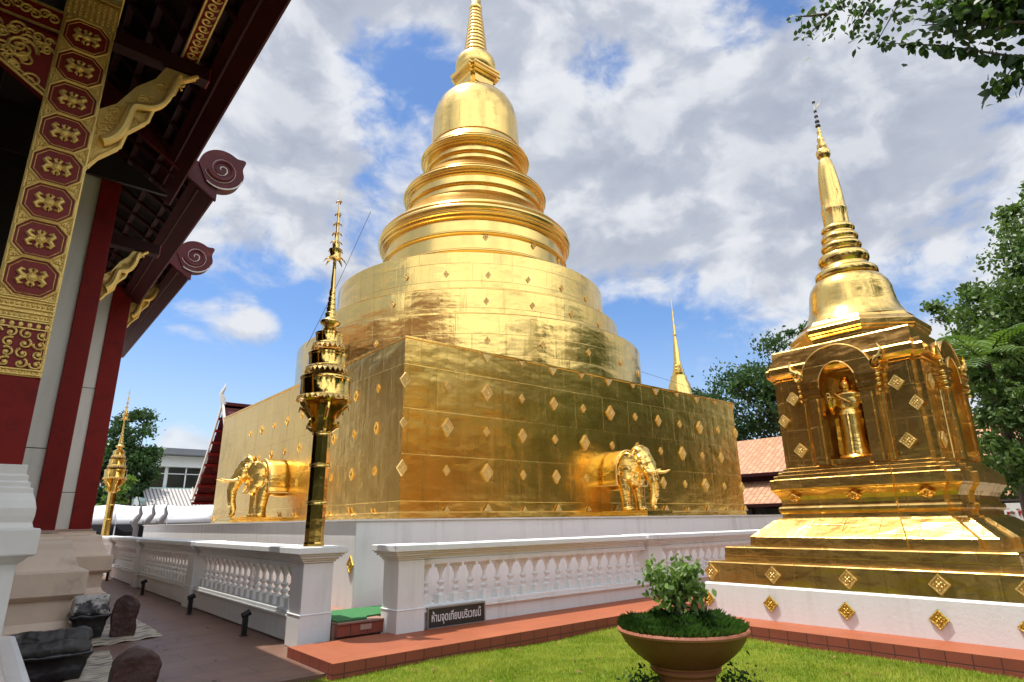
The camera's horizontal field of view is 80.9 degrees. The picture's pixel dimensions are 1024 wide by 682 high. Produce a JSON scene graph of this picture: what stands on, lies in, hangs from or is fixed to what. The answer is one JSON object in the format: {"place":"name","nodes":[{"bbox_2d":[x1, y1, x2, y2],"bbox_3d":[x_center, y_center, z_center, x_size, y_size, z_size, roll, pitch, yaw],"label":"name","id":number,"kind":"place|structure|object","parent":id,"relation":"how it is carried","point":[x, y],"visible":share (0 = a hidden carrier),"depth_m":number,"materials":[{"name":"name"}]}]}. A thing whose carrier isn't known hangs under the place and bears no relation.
{"place":"outdoors","nodes":[
{"label":"outdoors","id":0,"kind":"place"},
{"bbox_2d":[95,474,139,505],"bbox_3d":[-22.648,9.864,34.061,1.753,4.554,1.629,-6,-17,16],"label":"young tree","id":1,"kind":"object","parent":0,"point":[123,490],"visible":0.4,"depth_m":34.35,"materials":[{"name":"green plant"}]},
{"bbox_2d":[95,406,166,505],"bbox_3d":[-25.758,8.637,38.315,6.993,9.467,5.520,13,-22,-38],"label":"broadleaf tree","id":2,"kind":"object","parent":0,"point":[141,459],"visible":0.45,"depth_m":39.08,"materials":[{"name":"green plant"}]},
{"bbox_2d":[91,504,213,536],"bbox_3d":[-18.888,10.871,34.585,12.070,2.800,2.650,13,-22,-38],"label":"market tent","id":3,"kind":"object","parent":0,"point":[123,516],"visible":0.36,"depth_m":33.12,"materials":[{"name":"white fabric"}]},
{"bbox_2d":[99,446,210,505],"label":"school building","id":4,"kind":"structure","parent":0,"point":[180,468],"depth_m":51.81,"materials":[{"name":"paint"}]},
{"bbox_2d":[134,467,164,486],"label":"window","id":5,"kind":"structure","parent":4,"relation":"in","point":[157,483],"depth_m":51.08,"materials":[{"name":"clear glass"}]},
{"bbox_2d":[166,468,203,487],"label":"window","id":6,"kind":"structure","parent":4,"relation":"in","point":[177,477],"depth_m":52.20,"materials":[{"name":"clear glass"}]},
{"bbox_2d":[143,488,201,505],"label":"roof","id":7,"kind":"structure","parent":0,"point":[172,497],"depth_m":38.64,"materials":[{"name":"white metal"}]},
{"bbox_2d":[68,575,325,681],"bbox_3d":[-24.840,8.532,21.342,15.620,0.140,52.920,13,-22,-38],"label":"walkway","id":8,"kind":"structure","parent":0,"point":[195,650],"depth_m":8.26,"materials":[{"name":"brown tile"}]},
{"bbox_2d":[7,626,92,681],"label":"blackened stone","id":9,"kind":"object","parent":8,"relation":"on","point":[61,654],"visible":0.77,"depth_m":6.51,"materials":[{"name":"black stone"}]},
{"bbox_2d":[62,650,112,681],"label":"tarp","id":10,"kind":"object","parent":8,"relation":"on","point":[94,670],"visible":0.48,"depth_m":7.03,"materials":[{"name":"beige fabric"}]},
{"bbox_2d":[104,570,110,580],"bbox_3d":[-12.687,7.325,18.852,0.152,0.375,0.102,13,-22,-38],"label":"ground spotlight","id":11,"kind":"object","parent":8,"relation":"on","point":[107,576],"visible":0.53,"depth_m":18.80,"materials":[{"name":"black metal"}]},
{"bbox_2d":[91,619,162,645],"bbox_3d":[-6.346,4.605,9.506,1.150,0.024,2.650,13,-22,-38],"label":"tarp","id":12,"kind":"object","parent":8,"relation":"on","point":[143,630],"visible":0.37,"depth_m":9.11,"materials":[{"name":"beige fabric"}]},
{"bbox_2d":[67,594,110,638],"bbox_3d":[-6.426,4.184,9.122,0.547,0.640,0.524,11,-21,-35],"label":"blackened stone","id":13,"kind":"object","parent":12,"relation":"on","point":[92,611],"visible":0.85,"depth_m":9.00,"materials":[{"name":"black stone"}]},
{"bbox_2d":[109,593,140,637],"bbox_3d":[-5.959,4.235,9.246,0.378,0.641,0.260,9,-19,-30],"label":"boundary stone","id":14,"kind":"object","parent":12,"relation":"on","point":[124,613],"visible":0.91,"depth_m":9.16,"materials":[{"name":"brown stone"}]},
{"bbox_2d":[139,579,146,594],"bbox_3d":[-9.069,6.045,14.774,0.152,0.375,0.102,13,-22,-38],"label":"ground spotlight","id":15,"kind":"object","parent":8,"relation":"on","point":[144,581],"visible":1,"depth_m":14.74,"materials":[{"name":"black metal"}]},
{"bbox_2d":[0,0,290,636],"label":"temple hall","id":16,"kind":"structure","parent":8,"relation":"on","point":[112,112],"depth_m":9.19,"materials":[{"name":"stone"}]},
{"bbox_2d":[185,593,195,614],"bbox_3d":[-6.130,5.006,11.460,0.152,0.375,0.102,13,-22,-38],"label":"ground spotlight","id":17,"kind":"object","parent":8,"relation":"on","point":[191,597],"visible":1,"depth_m":11.43,"materials":[{"name":"black metal"}]},
{"bbox_2d":[102,535,347,646],"bbox_3d":[-11.664,6.701,18.424,0.720,1.292,28.030,13,-22,-38],"label":"balustrade","id":18,"kind":"object","parent":8,"relation":"on","point":[301,613],"visible":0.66,"depth_m":10.33,"materials":[{"name":"white paint"}]},
{"bbox_2d":[101,391,129,535],"bbox_3d":[-15.697,4.690,23.942,0.841,5.850,0.836,-9,-19,25],"label":"ornamental post","id":19,"kind":"object","parent":18,"relation":"on","point":[114,478],"visible":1,"depth_m":23.55,"materials":[{"name":"gold metal"}]},
{"bbox_2d":[296,189,351,546],"bbox_3d":[-2.919,0.171,9.535,0.836,5.850,0.841,13,-22,-38],"label":"ornamental post","id":20,"kind":"object","parent":18,"relation":"on","point":[324,398],"visible":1,"depth_m":9.10,"materials":[{"name":"gold metal"}]},
{"bbox_2d":[239,609,251,636],"bbox_3d":[-4.055,4.277,9.135,0.152,0.375,0.102,13,-22,-38],"label":"ground spotlight","id":21,"kind":"object","parent":8,"relation":"on","point":[246,614],"visible":1,"depth_m":9.11,"materials":[{"name":"black metal"}]},
{"bbox_2d":[287,596,706,680],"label":"kerb","id":22,"kind":"structure","parent":8,"relation":"on","point":[333,660],"depth_m":8.06,"materials":[{"name":"red tile"}]},
{"bbox_2d":[372,529,760,634],"bbox_3d":[4.802,5.114,13.996,17.470,1.292,0.720,13,-22,-38],"label":"balustrade","id":23,"kind":"object","parent":22,"relation":"on","point":[407,601],"visible":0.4,"depth_m":10.16,"materials":[{"name":"white paint"}]},
{"bbox_2d":[426,601,484,629],"bbox_3d":[-0.834,4.127,9.043,1.060,0.300,0.045,13,-22,-38],"label":"sign","id":24,"kind":"object","parent":23,"relation":"attached to","point":[453,615],"visible":1,"depth_m":9.01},
{"bbox_2d":[691,320,807,440],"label":"broadleaf tree","id":25,"kind":"object","parent":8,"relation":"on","point":[740,380],"visible":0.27,"depth_m":45.85,"materials":[{"name":"green plant"}]},
{"bbox_2d":[639,608,1023,679],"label":"kerb","id":26,"kind":"structure","parent":8,"relation":"on","point":[990,660],"depth_m":7.28,"materials":[{"name":"red tile"}]},
{"bbox_2d":[737,413,1018,514],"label":"tiled hall","id":27,"kind":"structure","parent":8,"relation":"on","point":[762,463],"depth_m":38.05,"materials":[{"name":"orange tile"}]},
{"bbox_2d":[745,509,754,514],"bbox_3d":[14.800,11.319,38.204,0.280,1.200,1.300,13,-22,-38],"label":"window","id":28,"kind":"structure","parent":27,"relation":"in","point":[750,511],"depth_m":37.88,"materials":[{"name":"black glass"}]},
{"bbox_2d":[761,508,782,514],"bbox_3d":[16.028,10.884,36.820,0.280,1.200,1.300,13,-22,-38],"label":"window","id":29,"kind":"structure","parent":27,"relation":"in","point":[769,511],"depth_m":36.87,"materials":[{"name":"black glass"}]},
{"bbox_2d":[330,597,462,640],"bbox_3d":[-0.742,9.273,25.609,26.030,0.360,25.500,13,-22,-38],"label":"court","id":30,"kind":"object","parent":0,"point":[332,637],"visible":0.07,"depth_m":8.40,"materials":[{"name":"red tile"}]},
{"bbox_2d":[130,503,142,536],"bbox_3d":[-15.317,7.866,24.313,0.440,2.551,0.260,13,-22,-38],"label":"naga finial","id":31,"kind":"object","parent":30,"relation":"on","point":[135,521],"visible":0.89,"depth_m":24.38,"materials":[{"name":"grey paint"}]},
{"bbox_2d":[142,502,155,524],"bbox_3d":[-15.025,7.946,24.684,0.472,2.604,0.260,13,-22,-38],"label":"naga finial","id":32,"kind":"object","parent":30,"relation":"on","point":[148,519],"visible":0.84,"depth_m":24.84,"materials":[{"name":"grey paint"}]},
{"bbox_2d":[156,503,167,524],"bbox_3d":[-14.607,8.037,24.889,0.428,2.534,0.260,13,-22,-38],"label":"naga finial","id":33,"kind":"object","parent":30,"relation":"on","point":[162,518],"visible":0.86,"depth_m":25.05,"materials":[{"name":"grey paint"}]},
{"bbox_2d":[190,383,249,504],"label":"pavilion","id":34,"kind":"structure","parent":30,"relation":"on","point":[205,493],"depth_m":29.68,"materials":[{"name":"red paint"}]},
{"bbox_2d":[331,615,383,637],"bbox_3d":[-2.252,4.064,8.587,0.735,0.177,0.525,13,-22,-38],"label":"step","id":35,"kind":"object","parent":30,"relation":"on","point":[371,624],"visible":0.63,"depth_m":8.38,"materials":[{"name":"red tile"}]},
{"bbox_2d":[331,605,381,622],"bbox_3d":[-2.276,4.086,9.015,1.230,0.020,1.060,13,-22,-38],"label":"mat","id":36,"kind":"object","parent":35,"relation":"on","point":[350,614],"visible":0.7,"depth_m":8.91,"materials":[{"name":"green fabric"}]},
{"bbox_2d":[142,0,782,608],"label":"chedi","id":37,"kind":"structure","parent":30,"relation":"on","point":[498,390],"depth_m":17.68,"materials":[{"name":"gold paint"}]},
{"bbox_2d":[215,455,288,522],"bbox_3d":[-7.236,4.412,17.942,2.948,1.926,1.240,13,-22,-38],"label":"elephant statue","id":38,"kind":"object","parent":37,"relation":"on","point":[263,480],"visible":0.81,"depth_m":17.39,"materials":[{"name":"gold metal"}]},
{"bbox_2d":[306,211,370,346],"bbox_3d":[-5.314,-2.023,18.577,1.630,4.705,0.014,5,-18,-18],"label":"wire","id":39,"kind":"object","parent":37,"relation":"attached to","point":[341,275],"visible":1,"depth_m":18.64,"materials":[{"name":"black metal"}]},
{"bbox_2d":[600,445,675,515],"bbox_3d":[3.184,4.010,17.150,1.240,1.926,2.948,13,-22,-38],"label":"elephant statue","id":40,"kind":"object","parent":37,"relation":"on","point":[626,473],"visible":0.85,"depth_m":16.58,"materials":[{"name":"gold metal"}]},
{"bbox_2d":[643,372,777,411],"bbox_3d":[9.297,2.366,27.549,9.273,1.815,0.014,5,-18,-19],"label":"wire","id":41,"kind":"object","parent":37,"relation":"attached to","point":[709,393],"visible":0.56,"depth_m":27.41,"materials":[{"name":"black metal"}]},
{"bbox_2d":[668,301,692,393],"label":"chedi","id":42,"kind":"structure","parent":30,"relation":"on","point":[679,376],"depth_m":34.22,"materials":[{"name":"gold metal"}]},
{"bbox_2d":[108,0,1023,449],"label":"sky","id":43,"kind":"structure","parent":0,"point":[672,144],"materials":[{"name":"blue"}]},
{"bbox_2d":[300,626,1023,681],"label":"lawn","id":44,"kind":"structure","parent":0,"point":[553,656],"depth_m":6.98,"materials":[{"name":"green plant"}]},
{"bbox_2d":[97,615,876,681],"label":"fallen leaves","id":45,"kind":"object","parent":44,"relation":"on","point":[516,649],"visible":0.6,"depth_m":7.11,"materials":[{"name":"brown plant"}]},
{"bbox_2d":[616,641,663,681],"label":"ground shrub","id":46,"kind":"object","parent":44,"relation":"on","point":[655,678],"visible":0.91,"depth_m":5.68,"materials":[{"name":"green plant"}]},
{"bbox_2d":[617,625,750,681],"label":"plant bowl","id":47,"kind":"object","parent":44,"relation":"on","point":[677,659],"visible":0.68,"depth_m":5.39,"materials":[{"name":"ceramic"}]},
{"label":"soil","id":48,"kind":"object","parent":47,"relation":"in","visible":0},
{"bbox_2d":[635,553,716,615],"bbox_3d":[1.634,2.487,5.950,0.705,0.747,0.706,13,-22,-38],"label":"bonsai","id":49,"kind":"object","parent":48,"relation":"on","point":[678,589],"visible":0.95,"depth_m":5.85,"materials":[{"name":"green plant"}]},
{"bbox_2d":[616,606,749,637],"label":"mondo grass","id":50,"kind":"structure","parent":48,"relation":"on","point":[716,622],"depth_m":5.55,"materials":[{"name":"green plant"}]},
{"bbox_2d":[715,651,766,681],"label":"ground shrub","id":51,"kind":"object","parent":44,"relation":"on","point":[742,677],"visible":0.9,"depth_m":5.68,"materials":[{"name":"green plant"}]},
{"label":"yard","id":52,"kind":"structure","parent":0,"visible":0},
{"bbox_2d":[703,100,1023,649],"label":"chedi","id":53,"kind":"structure","parent":52,"relation":"on","point":[909,527],"depth_m":9.09,"materials":[{"name":"gold paint"}]},
{"bbox_2d":[825,374,871,458],"bbox_3d":[5.503,1.204,9.748,0.528,1.384,0.630,13,-22,-38],"label":"buddha statue","id":54,"kind":"object","parent":53,"relation":"in","point":[846,401],"visible":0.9,"depth_m":9.65,"materials":[{"name":"gold metal"}]},
{"bbox_2d":[786,0,1023,108],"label":"overhanging tree","id":55,"kind":"object","parent":52,"relation":"on","point":[1004,19],"visible":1,"depth_m":7.18,"materials":[{"name":"green plant"}]},
{"bbox_2d":[919,180,1023,498],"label":"broadleaf tree","id":56,"kind":"object","parent":52,"relation":"on","point":[1002,308],"visible":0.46,"depth_m":21.16,"materials":[{"name":"green plant"}]},
{"bbox_2d":[937,323,1023,517],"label":"palm","id":57,"kind":"object","parent":52,"relation":"on","point":[974,356],"visible":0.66,"depth_m":15.56,"materials":[{"name":"green plant"}]},
{"bbox_2d":[966,331,1023,514],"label":"garden shrub","id":58,"kind":"object","parent":52,"relation":"on","point":[1006,409],"visible":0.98,"depth_m":14.61,"materials":[{"name":"green plant"}]},
{"bbox_2d":[1000,499,1019,502],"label":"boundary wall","id":59,"kind":"structure","parent":52,"relation":"on","point":[1006,500],"depth_m":18.77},
{"bbox_2d":[1004,501,1023,520],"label":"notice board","id":60,"kind":"object","parent":59,"relation":"attached to","point":[1013,506],"visible":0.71,"depth_m":18.63,"materials":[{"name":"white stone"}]},
{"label":"walkway","id":61,"kind":"structure","parent":0,"visible":0},
{"bbox_2d":[0,636,29,681],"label":"stair wall","id":62,"kind":"structure","parent":61,"relation":"on","point":[12,667],"depth_m":4.58,"materials":[{"name":"white paint"}]},
{"bbox_2d":[108,645,161,681],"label":"boundary stone","id":63,"kind":"object","parent":61,"relation":"on","point":[137,663],"visible":1,"depth_m":5.28,"materials":[{"name":"brown stone"}]}
]}

